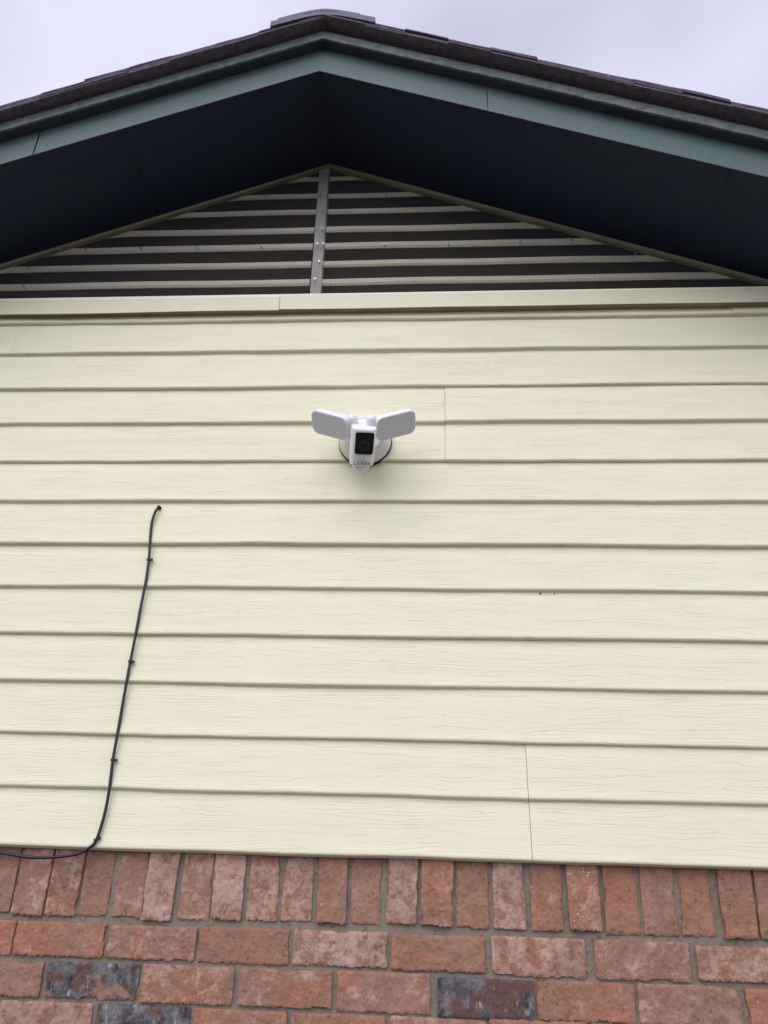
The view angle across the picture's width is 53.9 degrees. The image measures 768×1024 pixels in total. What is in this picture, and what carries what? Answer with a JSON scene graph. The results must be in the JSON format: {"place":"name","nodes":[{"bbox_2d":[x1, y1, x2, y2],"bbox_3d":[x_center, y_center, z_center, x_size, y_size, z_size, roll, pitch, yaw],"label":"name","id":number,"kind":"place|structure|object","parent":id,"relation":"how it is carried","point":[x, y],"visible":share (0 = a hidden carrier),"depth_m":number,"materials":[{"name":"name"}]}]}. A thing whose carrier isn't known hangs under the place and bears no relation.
{"place":"outdoors","nodes":[
{"label":"outdoors","id":0,"kind":"place"},
{"bbox_2d":[0,0,767,108],"label":"sky","id":1,"kind":"structure","parent":0,"point":[719,48],"materials":[{"name":"white"}]},
{"label":"ground","id":2,"kind":"structure","parent":0,"visible":0},
{"bbox_2d":[0,9,767,1023],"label":"house","id":3,"kind":"structure","parent":2,"relation":"on","point":[452,709],"depth_m":2.03,"materials":[{"name":"plastic"}]},
{"bbox_2d":[0,505,161,858],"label":"cable","id":4,"kind":"object","parent":3,"relation":"attached to","point":[130,662],"visible":1,"depth_m":1.85,"materials":[{"name":"black plastic"}]},
{"bbox_2d":[311,408,415,472],"bbox_3d":[-0.056,-0.208,2.075,0.286,0.208,0.179,0,-25,4],"label":"floodlight camera","id":5,"kind":"object","parent":3,"relation":"attached to","point":[365,443],"visible":1,"depth_m":2.03,"materials":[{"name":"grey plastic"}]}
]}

